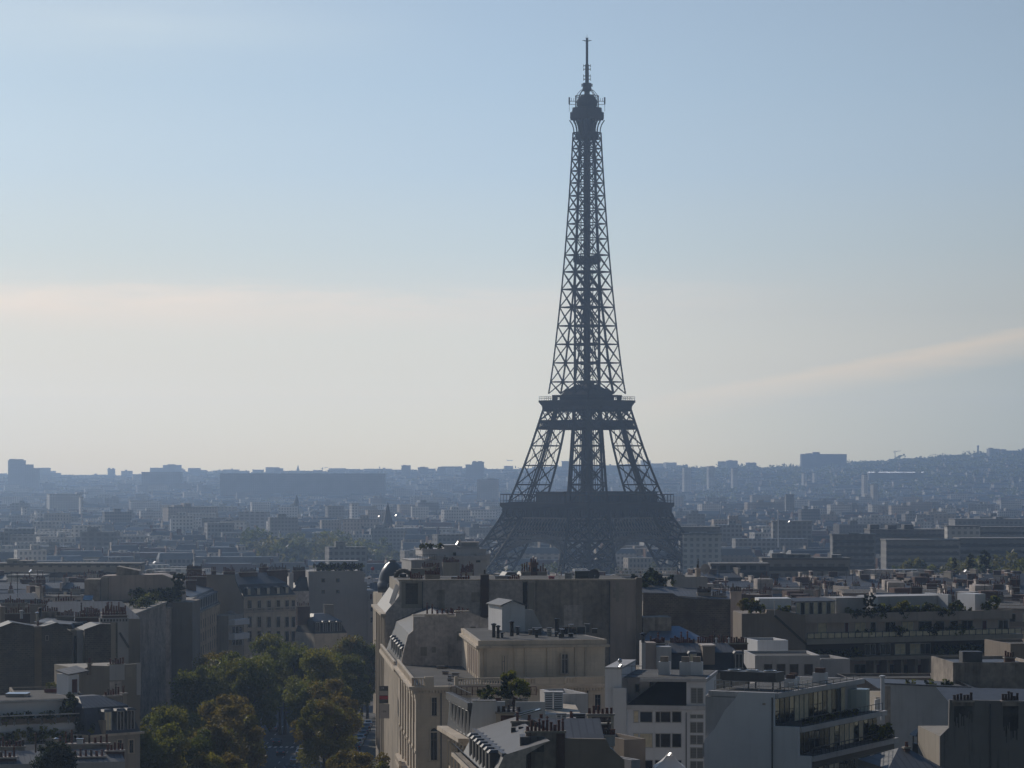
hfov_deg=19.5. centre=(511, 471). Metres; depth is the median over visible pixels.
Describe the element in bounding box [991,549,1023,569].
park tree
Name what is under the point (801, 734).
window
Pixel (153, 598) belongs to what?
hedge
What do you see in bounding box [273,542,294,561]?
park tree
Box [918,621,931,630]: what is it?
window
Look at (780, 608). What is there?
shrub
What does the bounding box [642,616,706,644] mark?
blue zinc house
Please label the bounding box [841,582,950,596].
flat roofed house
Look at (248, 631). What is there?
window
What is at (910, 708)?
white gable house
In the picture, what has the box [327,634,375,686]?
plane tree
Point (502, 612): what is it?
gabled hut
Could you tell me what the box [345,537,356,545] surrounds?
park tree
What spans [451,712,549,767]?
zinc mansard range
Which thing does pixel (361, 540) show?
park tree
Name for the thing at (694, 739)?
window
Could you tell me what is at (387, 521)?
church spire
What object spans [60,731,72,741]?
shrub
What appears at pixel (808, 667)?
window
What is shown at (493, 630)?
flue
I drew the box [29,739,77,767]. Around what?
dark tree
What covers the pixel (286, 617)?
window
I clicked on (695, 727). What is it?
window
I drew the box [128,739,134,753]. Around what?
window
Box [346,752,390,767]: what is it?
plane tree
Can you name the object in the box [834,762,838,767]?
window
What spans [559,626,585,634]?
screen frame
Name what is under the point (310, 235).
sky
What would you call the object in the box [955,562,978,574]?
park tree
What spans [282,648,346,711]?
plane tree
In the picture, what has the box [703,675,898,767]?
stepped glass block
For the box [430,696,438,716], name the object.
window
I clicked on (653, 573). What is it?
terrace tree
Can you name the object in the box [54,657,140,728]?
panelled chimney house
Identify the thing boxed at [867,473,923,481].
glass hall
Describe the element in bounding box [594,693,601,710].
window
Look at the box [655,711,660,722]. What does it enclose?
window
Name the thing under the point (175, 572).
mansard house
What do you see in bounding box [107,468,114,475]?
tower block
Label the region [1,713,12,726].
shrub
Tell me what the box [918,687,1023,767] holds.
sooty flue house
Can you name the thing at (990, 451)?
hilltop block
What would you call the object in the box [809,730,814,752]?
window
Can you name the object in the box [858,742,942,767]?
zinc hip house
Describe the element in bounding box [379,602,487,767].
mansard house
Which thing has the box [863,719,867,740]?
window
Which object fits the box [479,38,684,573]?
lattice tower
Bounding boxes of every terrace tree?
[631,572,653,594]
[642,567,663,583]
[654,573,675,585]
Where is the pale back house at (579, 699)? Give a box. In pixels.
[540,689,587,717]
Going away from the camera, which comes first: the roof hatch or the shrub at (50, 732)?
the shrub at (50, 732)
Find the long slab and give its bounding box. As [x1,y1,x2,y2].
[220,473,385,500]
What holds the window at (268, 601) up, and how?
in the classical stone block at (269, 595)
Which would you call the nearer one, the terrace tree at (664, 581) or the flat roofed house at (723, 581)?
the terrace tree at (664, 581)
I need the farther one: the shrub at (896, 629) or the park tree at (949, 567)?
the park tree at (949, 567)
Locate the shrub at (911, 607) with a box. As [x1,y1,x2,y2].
[900,600,914,611]
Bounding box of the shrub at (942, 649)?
[932,644,948,654]
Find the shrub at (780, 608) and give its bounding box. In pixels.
[777,605,786,611]
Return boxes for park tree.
[237,527,266,549]
[243,541,260,555]
[250,525,272,536]
[252,535,285,561]
[270,538,302,561]
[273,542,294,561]
[285,531,304,538]
[292,534,313,560]
[296,542,311,556]
[302,542,326,561]
[303,542,312,554]
[311,530,336,543]
[312,530,332,538]
[314,543,333,559]
[322,535,341,546]
[331,528,354,545]
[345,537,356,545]
[351,537,365,546]
[354,540,382,559]
[365,536,392,550]
[365,542,372,549]
[372,550,396,561]
[379,545,397,558]
[384,551,399,561]
[649,562,659,572]
[898,558,938,573]
[900,558,922,568]
[911,557,927,568]
[926,564,934,572]
[939,561,953,573]
[952,557,975,565]
[955,554,995,569]
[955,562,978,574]
[968,566,986,573]
[983,561,1001,572]
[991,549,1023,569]
[1002,557,1023,572]
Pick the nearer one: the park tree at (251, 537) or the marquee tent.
the marquee tent
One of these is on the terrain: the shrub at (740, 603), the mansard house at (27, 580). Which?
the mansard house at (27, 580)
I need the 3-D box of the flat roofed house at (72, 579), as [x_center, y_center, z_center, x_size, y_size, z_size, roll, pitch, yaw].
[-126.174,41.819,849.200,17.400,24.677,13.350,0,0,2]
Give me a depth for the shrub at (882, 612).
526.74 m
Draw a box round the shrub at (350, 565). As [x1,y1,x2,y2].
[344,562,355,570]
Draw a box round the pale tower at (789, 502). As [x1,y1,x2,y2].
[785,494,793,512]
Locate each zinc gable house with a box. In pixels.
[0,582,13,593]
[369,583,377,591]
[743,584,754,592]
[760,583,814,596]
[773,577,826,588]
[773,579,821,596]
[823,582,879,596]
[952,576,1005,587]
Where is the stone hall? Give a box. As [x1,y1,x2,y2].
[163,503,217,521]
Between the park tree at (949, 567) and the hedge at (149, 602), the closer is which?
the hedge at (149, 602)
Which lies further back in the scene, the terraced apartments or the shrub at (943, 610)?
the terraced apartments
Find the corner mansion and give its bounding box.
[393,628,609,767]
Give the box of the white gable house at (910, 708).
[865,678,977,749]
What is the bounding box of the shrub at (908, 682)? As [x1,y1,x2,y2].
[905,679,915,683]
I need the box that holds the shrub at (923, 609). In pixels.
[916,605,926,611]
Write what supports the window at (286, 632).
in the classical stone block at (269, 595)
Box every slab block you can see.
[34,510,39,518]
[79,497,82,513]
[141,472,182,488]
[150,468,162,471]
[163,464,181,471]
[325,506,343,516]
[349,503,358,517]
[477,478,498,500]
[746,463,755,467]
[801,473,806,484]
[812,473,816,482]
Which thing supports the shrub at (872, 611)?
on the long terrace block at (830, 623)
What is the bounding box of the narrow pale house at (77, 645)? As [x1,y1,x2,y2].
[65,627,83,663]
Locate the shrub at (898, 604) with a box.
[892,602,907,611]
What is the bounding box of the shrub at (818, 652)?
[812,649,826,654]
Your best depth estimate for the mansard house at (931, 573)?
929.57 m
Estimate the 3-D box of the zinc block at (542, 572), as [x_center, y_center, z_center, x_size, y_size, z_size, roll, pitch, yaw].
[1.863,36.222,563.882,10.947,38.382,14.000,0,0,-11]
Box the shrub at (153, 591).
[147,587,166,598]
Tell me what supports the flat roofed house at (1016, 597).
on the terrain
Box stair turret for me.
[56,666,88,694]
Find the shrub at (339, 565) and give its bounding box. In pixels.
[333,562,341,570]
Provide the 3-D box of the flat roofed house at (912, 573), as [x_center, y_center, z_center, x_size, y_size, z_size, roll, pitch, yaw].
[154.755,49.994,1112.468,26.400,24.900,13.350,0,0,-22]
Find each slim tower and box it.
[682,468,690,491]
[706,466,714,488]
[731,468,737,487]
[861,474,867,496]
[870,484,877,503]
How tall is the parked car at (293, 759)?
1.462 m
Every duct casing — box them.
[544,691,553,709]
[553,691,563,709]
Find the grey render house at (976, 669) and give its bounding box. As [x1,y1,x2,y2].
[931,651,1023,688]
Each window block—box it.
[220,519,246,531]
[305,560,375,645]
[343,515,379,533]
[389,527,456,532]
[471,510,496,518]
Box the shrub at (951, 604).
[948,602,961,610]
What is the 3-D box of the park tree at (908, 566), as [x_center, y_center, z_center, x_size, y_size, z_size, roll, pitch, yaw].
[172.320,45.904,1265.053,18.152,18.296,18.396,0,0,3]
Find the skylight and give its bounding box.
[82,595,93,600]
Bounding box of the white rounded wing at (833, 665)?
[820,655,849,676]
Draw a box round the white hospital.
[47,492,87,510]
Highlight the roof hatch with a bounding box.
[495,575,509,578]
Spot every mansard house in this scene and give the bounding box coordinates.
[0,570,44,581]
[0,572,59,594]
[0,576,35,583]
[0,580,41,592]
[0,583,43,603]
[12,575,82,582]
[22,572,32,583]
[45,571,86,583]
[59,573,106,593]
[71,684,144,767]
[83,569,96,578]
[98,569,151,576]
[170,570,205,574]
[295,601,346,652]
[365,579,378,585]
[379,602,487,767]
[437,683,614,767]
[636,631,749,688]
[686,568,743,580]
[710,575,753,582]
[713,581,719,587]
[719,571,801,587]
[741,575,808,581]
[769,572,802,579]
[776,578,846,596]
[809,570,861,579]
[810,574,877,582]
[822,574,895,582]
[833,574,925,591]
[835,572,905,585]
[869,581,944,594]
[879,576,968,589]
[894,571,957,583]
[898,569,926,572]
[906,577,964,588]
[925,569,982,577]
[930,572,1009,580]
[941,579,1013,594]
[943,586,994,602]
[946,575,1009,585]
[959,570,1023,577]
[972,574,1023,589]
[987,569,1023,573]
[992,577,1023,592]
[1011,579,1023,593]
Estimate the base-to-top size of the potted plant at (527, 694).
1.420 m
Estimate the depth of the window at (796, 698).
338.30 m
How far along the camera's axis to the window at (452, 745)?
342.29 m
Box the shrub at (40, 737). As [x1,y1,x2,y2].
[37,730,46,743]
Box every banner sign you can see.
[379,686,387,702]
[379,704,388,717]
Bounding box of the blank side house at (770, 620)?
[733,597,806,661]
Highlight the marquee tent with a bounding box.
[653,749,684,767]
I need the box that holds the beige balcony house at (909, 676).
[836,673,930,690]
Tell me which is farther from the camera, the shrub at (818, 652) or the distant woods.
the distant woods
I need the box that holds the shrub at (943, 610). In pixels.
[936,607,947,616]
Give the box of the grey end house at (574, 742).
[522,711,623,767]
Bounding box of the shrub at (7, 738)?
[0,733,10,744]
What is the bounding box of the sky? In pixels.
[0,0,1023,474]
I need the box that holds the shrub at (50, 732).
[45,728,60,737]
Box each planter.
[44,688,56,692]
[501,699,508,705]
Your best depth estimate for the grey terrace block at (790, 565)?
1000.00 m
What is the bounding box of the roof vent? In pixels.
[573,713,585,717]
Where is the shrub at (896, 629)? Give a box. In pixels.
[889,623,905,636]
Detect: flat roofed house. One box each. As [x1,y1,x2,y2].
[26,585,83,602]
[68,576,77,581]
[152,571,169,573]
[707,583,758,593]
[713,588,766,593]
[714,580,728,582]
[727,578,818,596]
[744,591,795,611]
[782,590,839,596]
[790,594,841,603]
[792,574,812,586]
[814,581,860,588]
[836,580,947,594]
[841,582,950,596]
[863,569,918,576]
[882,569,892,574]
[889,584,909,592]
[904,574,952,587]
[907,572,921,575]
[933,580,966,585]
[955,591,1022,605]
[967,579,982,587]
[969,585,1011,600]
[978,587,1019,602]
[990,603,1023,638]
[1012,594,1023,601]
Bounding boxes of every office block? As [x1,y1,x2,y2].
[124,601,166,734]
[166,597,196,708]
[679,526,720,572]
[682,532,721,574]
[771,520,811,541]
[829,532,875,569]
[864,524,943,553]
[880,539,960,572]
[944,525,980,538]
[948,517,1023,525]
[953,537,1023,567]
[980,526,1023,536]
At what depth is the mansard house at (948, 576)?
875.85 m
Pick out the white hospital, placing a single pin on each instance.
(60, 502)
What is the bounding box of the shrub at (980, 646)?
[970,643,983,652]
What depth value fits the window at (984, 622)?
536.53 m
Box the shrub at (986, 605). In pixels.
[980,595,1000,609]
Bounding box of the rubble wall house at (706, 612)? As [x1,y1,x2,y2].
[642,584,741,642]
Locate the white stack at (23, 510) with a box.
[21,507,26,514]
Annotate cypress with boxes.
[73,717,81,737]
[170,573,180,599]
[174,573,183,599]
[175,573,185,599]
[863,594,869,612]
[868,594,876,609]
[951,557,957,573]
[967,553,974,568]
[979,549,988,572]
[984,552,991,573]
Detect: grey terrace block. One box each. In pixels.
[708,562,769,579]
[759,553,850,576]
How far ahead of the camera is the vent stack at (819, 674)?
347.34 m
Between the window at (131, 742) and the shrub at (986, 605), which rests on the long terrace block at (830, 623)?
the shrub at (986, 605)
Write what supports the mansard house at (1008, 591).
on the terrain
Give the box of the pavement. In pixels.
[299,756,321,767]
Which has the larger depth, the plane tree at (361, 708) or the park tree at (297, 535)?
the park tree at (297, 535)
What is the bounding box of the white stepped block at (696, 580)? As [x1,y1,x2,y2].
[662,559,706,597]
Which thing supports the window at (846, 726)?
in the stepped glass block at (752, 726)
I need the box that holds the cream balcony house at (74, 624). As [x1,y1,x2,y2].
[35,617,87,628]
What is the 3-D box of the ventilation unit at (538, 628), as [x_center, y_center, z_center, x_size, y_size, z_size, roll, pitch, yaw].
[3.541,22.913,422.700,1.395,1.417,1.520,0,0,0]
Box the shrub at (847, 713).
[841,709,851,716]
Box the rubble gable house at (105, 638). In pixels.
[76,601,128,663]
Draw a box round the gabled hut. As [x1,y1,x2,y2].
[486,598,543,631]
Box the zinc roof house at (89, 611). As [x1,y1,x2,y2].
[4,601,139,663]
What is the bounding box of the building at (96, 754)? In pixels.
[0,729,125,767]
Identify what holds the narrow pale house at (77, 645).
on the terrain
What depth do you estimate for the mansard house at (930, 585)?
755.89 m
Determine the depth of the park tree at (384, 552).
2301.86 m
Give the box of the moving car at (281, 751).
[276,748,286,755]
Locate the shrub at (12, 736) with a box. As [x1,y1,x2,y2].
[4,731,16,743]
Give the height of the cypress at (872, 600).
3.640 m
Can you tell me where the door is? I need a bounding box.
[72,679,76,692]
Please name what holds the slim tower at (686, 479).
on the terrain
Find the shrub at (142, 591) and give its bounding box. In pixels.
[132,587,145,598]
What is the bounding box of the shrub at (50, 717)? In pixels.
[38,710,54,725]
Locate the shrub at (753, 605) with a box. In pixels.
[746,598,759,610]
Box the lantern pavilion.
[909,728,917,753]
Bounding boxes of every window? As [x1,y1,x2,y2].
[116,739,122,748]
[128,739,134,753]
[247,600,251,607]
[247,616,251,627]
[247,630,251,641]
[257,600,261,607]
[257,616,261,627]
[257,630,261,639]
[266,616,271,627]
[267,600,270,609]
[276,600,280,606]
[276,616,280,627]
[284,616,289,627]
[285,600,288,608]
[285,630,289,641]
[291,600,295,605]
[291,616,295,627]
[291,630,295,641]
[429,727,438,761]
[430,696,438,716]
[448,739,449,764]
[451,741,453,767]
[454,743,456,767]
[501,655,507,673]
[560,653,569,673]
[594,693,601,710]
[633,710,638,722]
[635,684,639,692]
[639,711,652,722]
[639,733,652,747]
[645,760,652,767]
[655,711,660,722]
[655,733,660,747]
[660,711,670,722]
[660,733,670,747]
[672,711,681,722]
[672,733,681,747]
[690,687,703,703]
[690,714,703,718]
[690,722,703,732]
[690,735,703,744]
[690,747,703,758]
[690,761,703,767]
[764,663,771,669]
[775,698,779,725]
[776,663,785,675]
[780,697,784,724]
[784,696,789,723]
[789,663,798,675]
[789,696,794,722]
[794,695,798,721]
[799,694,803,720]
[800,732,803,754]
[804,663,812,675]
[804,693,808,719]
[804,731,808,753]
[808,692,812,716]
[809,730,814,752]
[813,692,817,717]
[814,729,819,751]
[818,623,826,633]
[818,691,821,715]
[819,728,824,750]
[822,690,826,713]
[824,727,828,748]
[827,689,831,712]
[829,726,833,747]
[832,688,835,713]
[834,725,839,746]
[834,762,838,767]
[836,687,840,712]
[839,724,843,745]
[839,760,844,767]
[841,687,844,711]
[844,622,848,632]
[844,723,848,744]
[844,759,849,767]
[849,722,853,743]
[849,758,854,767]
[854,622,865,635]
[854,664,865,672]
[854,721,858,742]
[854,757,859,767]
[858,720,863,741]
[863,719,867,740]
[865,644,874,654]
[868,718,872,739]
[870,622,875,630]
[873,717,876,727]
[880,644,890,654]
[885,621,895,631]
[894,643,905,654]
[902,621,913,629]
[909,643,920,653]
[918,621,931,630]
[920,643,930,653]
[936,621,943,630]
[950,620,957,625]
[961,620,972,628]
[982,620,986,629]
[998,620,1007,628]
[1010,613,1015,621]
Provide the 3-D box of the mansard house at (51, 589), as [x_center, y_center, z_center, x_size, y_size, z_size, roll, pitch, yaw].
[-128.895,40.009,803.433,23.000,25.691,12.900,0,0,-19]
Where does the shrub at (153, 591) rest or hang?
on the wedge topped block at (185, 619)
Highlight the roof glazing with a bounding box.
[514,708,541,715]
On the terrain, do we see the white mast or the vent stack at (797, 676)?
the white mast
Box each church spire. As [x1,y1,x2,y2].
[293,494,299,513]
[383,502,392,527]
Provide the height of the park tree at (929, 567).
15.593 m
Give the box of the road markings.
[264,726,298,767]
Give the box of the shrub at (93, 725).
[76,723,95,740]
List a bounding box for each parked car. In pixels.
[290,756,299,763]
[354,742,360,749]
[356,738,363,745]
[357,734,365,741]
[358,730,366,737]
[363,723,370,729]
[364,720,372,726]
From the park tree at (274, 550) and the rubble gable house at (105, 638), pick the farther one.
the park tree at (274, 550)
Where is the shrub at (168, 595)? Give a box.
[162,588,182,601]
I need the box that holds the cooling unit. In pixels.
[720,669,783,689]
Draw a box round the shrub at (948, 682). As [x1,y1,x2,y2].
[940,679,953,685]
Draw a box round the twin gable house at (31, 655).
[0,620,72,694]
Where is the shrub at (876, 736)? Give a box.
[865,728,882,741]
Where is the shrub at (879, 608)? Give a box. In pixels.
[877,604,884,612]
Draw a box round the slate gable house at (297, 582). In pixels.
[287,565,308,629]
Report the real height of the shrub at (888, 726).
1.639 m
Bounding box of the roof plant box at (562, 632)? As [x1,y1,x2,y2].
[560,629,564,637]
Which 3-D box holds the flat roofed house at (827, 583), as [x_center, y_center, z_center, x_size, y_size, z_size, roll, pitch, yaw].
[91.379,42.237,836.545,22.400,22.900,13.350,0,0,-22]
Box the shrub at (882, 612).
[873,609,886,618]
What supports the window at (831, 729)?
in the stepped glass block at (752, 726)
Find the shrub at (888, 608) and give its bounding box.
[881,603,893,611]
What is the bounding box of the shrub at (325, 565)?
[321,562,335,570]
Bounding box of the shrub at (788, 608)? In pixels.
[783,605,791,611]
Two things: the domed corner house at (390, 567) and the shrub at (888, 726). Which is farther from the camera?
the domed corner house at (390, 567)
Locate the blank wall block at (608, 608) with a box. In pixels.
[371,566,641,764]
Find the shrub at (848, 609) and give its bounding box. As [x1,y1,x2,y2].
[845,607,855,614]
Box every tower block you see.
[8,459,25,487]
[24,464,33,487]
[33,468,39,488]
[40,468,50,472]
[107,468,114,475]
[274,468,283,472]
[401,465,410,476]
[418,467,427,476]
[438,467,444,474]
[465,464,471,478]
[472,461,483,479]
[562,461,568,467]
[640,460,650,468]
[663,462,676,467]
[718,461,725,467]
[726,460,737,467]
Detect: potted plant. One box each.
[477,689,485,697]
[481,685,494,699]
[491,688,503,697]
[500,670,529,696]
[500,675,507,695]
[500,683,517,698]
[506,678,530,694]
[517,687,530,697]
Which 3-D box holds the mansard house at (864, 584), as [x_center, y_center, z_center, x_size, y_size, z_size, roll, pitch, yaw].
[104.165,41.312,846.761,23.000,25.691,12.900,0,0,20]
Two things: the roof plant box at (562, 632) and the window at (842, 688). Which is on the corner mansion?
the roof plant box at (562, 632)
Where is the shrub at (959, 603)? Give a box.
[952,600,963,610]
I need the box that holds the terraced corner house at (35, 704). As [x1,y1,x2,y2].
[0,694,87,750]
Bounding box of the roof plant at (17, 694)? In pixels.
[5,692,30,696]
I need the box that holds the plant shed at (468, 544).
[459,542,478,546]
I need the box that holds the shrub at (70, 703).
[59,692,77,716]
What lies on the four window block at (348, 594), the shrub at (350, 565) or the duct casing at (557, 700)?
the shrub at (350, 565)
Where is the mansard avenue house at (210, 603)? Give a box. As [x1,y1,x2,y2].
[183,571,220,657]
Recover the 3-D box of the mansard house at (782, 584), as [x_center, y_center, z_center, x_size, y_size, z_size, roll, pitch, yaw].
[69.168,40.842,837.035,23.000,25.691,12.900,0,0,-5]
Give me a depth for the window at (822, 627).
523.33 m
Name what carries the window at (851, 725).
in the stepped glass block at (752, 726)
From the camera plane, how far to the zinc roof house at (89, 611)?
532.72 m
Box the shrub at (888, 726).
[878,722,894,734]
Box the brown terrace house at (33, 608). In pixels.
[0,592,74,623]
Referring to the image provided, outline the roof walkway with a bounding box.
[615,568,676,574]
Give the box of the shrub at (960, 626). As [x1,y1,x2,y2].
[948,623,966,635]
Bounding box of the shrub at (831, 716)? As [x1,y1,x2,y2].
[824,712,835,719]
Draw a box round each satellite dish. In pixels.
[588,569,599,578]
[700,564,709,576]
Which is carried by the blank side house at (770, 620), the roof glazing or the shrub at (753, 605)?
the shrub at (753, 605)
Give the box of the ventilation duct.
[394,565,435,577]
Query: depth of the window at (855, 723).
346.83 m
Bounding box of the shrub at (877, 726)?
[874,725,887,739]
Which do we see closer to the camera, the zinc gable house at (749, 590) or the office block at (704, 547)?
the zinc gable house at (749, 590)
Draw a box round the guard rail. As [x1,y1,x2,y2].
[715,679,812,691]
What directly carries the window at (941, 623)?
in the long terrace block at (830, 623)
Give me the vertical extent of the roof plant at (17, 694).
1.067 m
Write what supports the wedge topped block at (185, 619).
on the terrain
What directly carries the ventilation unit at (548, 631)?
on the corner mansion
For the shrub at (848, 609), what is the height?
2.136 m
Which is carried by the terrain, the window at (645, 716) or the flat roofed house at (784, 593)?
the flat roofed house at (784, 593)
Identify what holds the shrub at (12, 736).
on the terraced corner house at (35, 704)
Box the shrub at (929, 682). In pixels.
[924,679,936,684]
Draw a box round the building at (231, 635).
[217,614,249,657]
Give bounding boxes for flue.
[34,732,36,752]
[35,612,38,622]
[491,623,496,637]
[496,625,499,637]
[509,620,514,635]
[554,618,559,633]
[640,633,645,642]
[879,675,885,719]
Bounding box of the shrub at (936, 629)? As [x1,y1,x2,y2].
[923,623,940,635]
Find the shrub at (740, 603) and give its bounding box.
[737,598,751,610]
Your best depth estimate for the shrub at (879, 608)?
527.66 m
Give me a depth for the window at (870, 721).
351.00 m
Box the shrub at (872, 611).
[867,608,878,617]
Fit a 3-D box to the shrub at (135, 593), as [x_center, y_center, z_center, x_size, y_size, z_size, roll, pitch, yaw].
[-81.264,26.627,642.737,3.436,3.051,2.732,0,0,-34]
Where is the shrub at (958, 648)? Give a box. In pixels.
[950,643,963,653]
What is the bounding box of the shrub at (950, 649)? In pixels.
[944,644,956,653]
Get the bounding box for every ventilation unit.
[532,627,541,634]
[547,628,551,635]
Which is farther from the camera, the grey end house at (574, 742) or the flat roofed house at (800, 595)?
the flat roofed house at (800, 595)
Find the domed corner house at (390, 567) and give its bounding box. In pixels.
[373,559,401,713]
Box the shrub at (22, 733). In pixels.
[10,729,26,740]
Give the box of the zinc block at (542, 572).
[489,562,550,575]
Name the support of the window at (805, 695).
in the stepped glass block at (752, 726)
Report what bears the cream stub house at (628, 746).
on the terrain
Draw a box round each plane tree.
[140,720,190,767]
[142,705,195,742]
[148,702,206,735]
[154,729,216,766]
[169,663,229,725]
[186,751,247,767]
[187,723,249,766]
[190,651,217,671]
[197,693,256,729]
[200,650,248,685]
[210,704,267,767]
[216,651,282,721]
[217,657,279,765]
[249,633,295,717]
[256,653,288,734]
[257,641,306,734]
[272,641,316,741]
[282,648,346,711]
[286,678,334,763]
[289,697,358,767]
[305,678,363,755]
[315,696,364,756]
[318,645,349,694]
[325,749,376,767]
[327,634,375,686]
[333,653,373,715]
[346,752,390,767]
[348,640,375,718]
[360,664,375,715]
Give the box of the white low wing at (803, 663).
[744,651,819,683]
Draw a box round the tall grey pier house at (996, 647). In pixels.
[984,639,1023,658]
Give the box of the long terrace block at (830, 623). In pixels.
[791,593,1022,672]
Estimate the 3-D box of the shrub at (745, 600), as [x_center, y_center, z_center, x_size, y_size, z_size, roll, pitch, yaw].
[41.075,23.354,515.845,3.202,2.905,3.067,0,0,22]
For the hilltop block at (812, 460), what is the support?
on the terrain
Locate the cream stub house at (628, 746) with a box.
[614,733,644,767]
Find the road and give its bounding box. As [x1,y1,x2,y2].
[253,697,375,767]
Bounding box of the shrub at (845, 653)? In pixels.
[837,649,847,656]
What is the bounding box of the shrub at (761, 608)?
[752,600,765,613]
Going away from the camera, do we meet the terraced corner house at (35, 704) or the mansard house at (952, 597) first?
the terraced corner house at (35, 704)
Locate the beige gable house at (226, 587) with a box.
[187,564,243,655]
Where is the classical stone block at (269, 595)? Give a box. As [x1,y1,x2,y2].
[235,563,297,657]
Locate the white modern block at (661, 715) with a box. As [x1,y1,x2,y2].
[605,659,717,767]
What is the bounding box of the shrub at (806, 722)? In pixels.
[802,719,808,724]
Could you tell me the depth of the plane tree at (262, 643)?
657.57 m
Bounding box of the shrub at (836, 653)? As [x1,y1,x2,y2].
[830,649,841,656]
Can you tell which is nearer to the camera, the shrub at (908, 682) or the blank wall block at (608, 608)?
the shrub at (908, 682)
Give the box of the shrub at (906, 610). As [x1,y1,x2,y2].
[898,608,909,618]
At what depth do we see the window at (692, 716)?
383.06 m
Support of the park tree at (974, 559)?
on the terrain
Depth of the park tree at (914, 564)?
1261.94 m
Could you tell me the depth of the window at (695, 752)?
383.11 m
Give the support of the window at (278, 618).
in the classical stone block at (269, 595)
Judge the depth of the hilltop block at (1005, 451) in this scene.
8446.07 m
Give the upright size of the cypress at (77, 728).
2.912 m
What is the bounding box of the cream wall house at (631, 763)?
[620,756,639,767]
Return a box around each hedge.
[129,596,147,608]
[136,595,152,605]
[145,591,161,602]
[145,593,156,604]
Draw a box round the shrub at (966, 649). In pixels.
[956,643,971,652]
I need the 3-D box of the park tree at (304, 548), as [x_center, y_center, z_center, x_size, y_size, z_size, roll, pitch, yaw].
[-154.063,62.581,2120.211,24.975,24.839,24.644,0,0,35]
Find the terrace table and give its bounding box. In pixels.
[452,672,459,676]
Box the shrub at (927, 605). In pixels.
[922,602,934,611]
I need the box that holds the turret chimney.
[528,557,537,575]
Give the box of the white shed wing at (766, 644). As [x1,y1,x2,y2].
[744,637,787,650]
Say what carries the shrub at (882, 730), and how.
on the stepped glass block at (752, 726)
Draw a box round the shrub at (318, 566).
[313,563,321,570]
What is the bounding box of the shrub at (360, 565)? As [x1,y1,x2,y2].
[357,563,364,570]
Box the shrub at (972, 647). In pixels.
[966,643,977,650]
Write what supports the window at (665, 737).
in the white modern block at (661, 715)
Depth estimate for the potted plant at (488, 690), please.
334.75 m
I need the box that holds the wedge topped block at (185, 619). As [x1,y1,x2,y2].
[84,566,199,707]
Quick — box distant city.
[0,449,1023,577]
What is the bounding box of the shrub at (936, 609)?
[930,604,942,610]
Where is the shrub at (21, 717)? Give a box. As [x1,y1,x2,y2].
[15,710,34,723]
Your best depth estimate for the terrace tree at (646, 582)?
555.44 m
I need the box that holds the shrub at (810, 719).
[807,715,819,723]
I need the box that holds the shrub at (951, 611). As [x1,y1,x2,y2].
[942,607,954,615]
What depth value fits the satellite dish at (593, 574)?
504.70 m
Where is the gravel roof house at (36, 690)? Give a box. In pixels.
[9,687,81,695]
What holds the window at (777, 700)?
in the stepped glass block at (752, 726)
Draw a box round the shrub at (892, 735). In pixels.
[882,724,894,737]
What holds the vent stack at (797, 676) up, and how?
on the stepped glass block at (752, 726)
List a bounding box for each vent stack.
[658,656,670,674]
[679,656,690,674]
[691,656,702,674]
[784,674,796,687]
[789,673,799,683]
[812,668,827,682]
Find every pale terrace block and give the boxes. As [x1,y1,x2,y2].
[0,558,145,580]
[6,574,49,581]
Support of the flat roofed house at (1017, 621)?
on the terrain
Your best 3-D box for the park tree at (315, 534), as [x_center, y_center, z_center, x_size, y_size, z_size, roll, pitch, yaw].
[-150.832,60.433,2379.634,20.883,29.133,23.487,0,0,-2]
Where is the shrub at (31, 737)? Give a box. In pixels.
[26,726,48,743]
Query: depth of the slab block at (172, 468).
8300.00 m
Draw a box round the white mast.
[777,511,778,547]
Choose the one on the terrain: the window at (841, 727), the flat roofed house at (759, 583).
the flat roofed house at (759, 583)
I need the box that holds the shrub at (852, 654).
[844,648,856,656]
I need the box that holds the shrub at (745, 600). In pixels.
[742,598,756,612]
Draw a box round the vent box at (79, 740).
[76,738,83,743]
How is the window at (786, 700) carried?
in the stepped glass block at (752, 726)
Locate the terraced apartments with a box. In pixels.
[401,544,490,575]
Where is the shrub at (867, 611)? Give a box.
[858,608,871,617]
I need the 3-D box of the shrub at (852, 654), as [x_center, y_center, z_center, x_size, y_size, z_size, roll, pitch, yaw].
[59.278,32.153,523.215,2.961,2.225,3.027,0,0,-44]
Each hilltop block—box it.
[800,452,846,468]
[987,448,998,455]
[999,449,1023,453]
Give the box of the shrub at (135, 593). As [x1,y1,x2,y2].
[127,588,141,599]
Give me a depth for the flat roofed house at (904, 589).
703.20 m
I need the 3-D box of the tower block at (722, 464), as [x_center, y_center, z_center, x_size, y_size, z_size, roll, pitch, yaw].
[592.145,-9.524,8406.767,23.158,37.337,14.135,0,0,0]
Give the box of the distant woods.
[0,448,1023,513]
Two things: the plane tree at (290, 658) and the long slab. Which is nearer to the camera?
the plane tree at (290, 658)
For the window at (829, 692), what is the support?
in the stepped glass block at (752, 726)
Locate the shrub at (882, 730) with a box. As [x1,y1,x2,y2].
[868,724,886,736]
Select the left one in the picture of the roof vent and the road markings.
the road markings
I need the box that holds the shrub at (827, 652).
[820,649,832,654]
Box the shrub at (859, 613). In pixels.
[851,609,862,618]
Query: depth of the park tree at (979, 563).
1214.95 m
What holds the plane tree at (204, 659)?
on the terrain
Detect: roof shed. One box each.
[564,573,570,578]
[574,570,589,578]

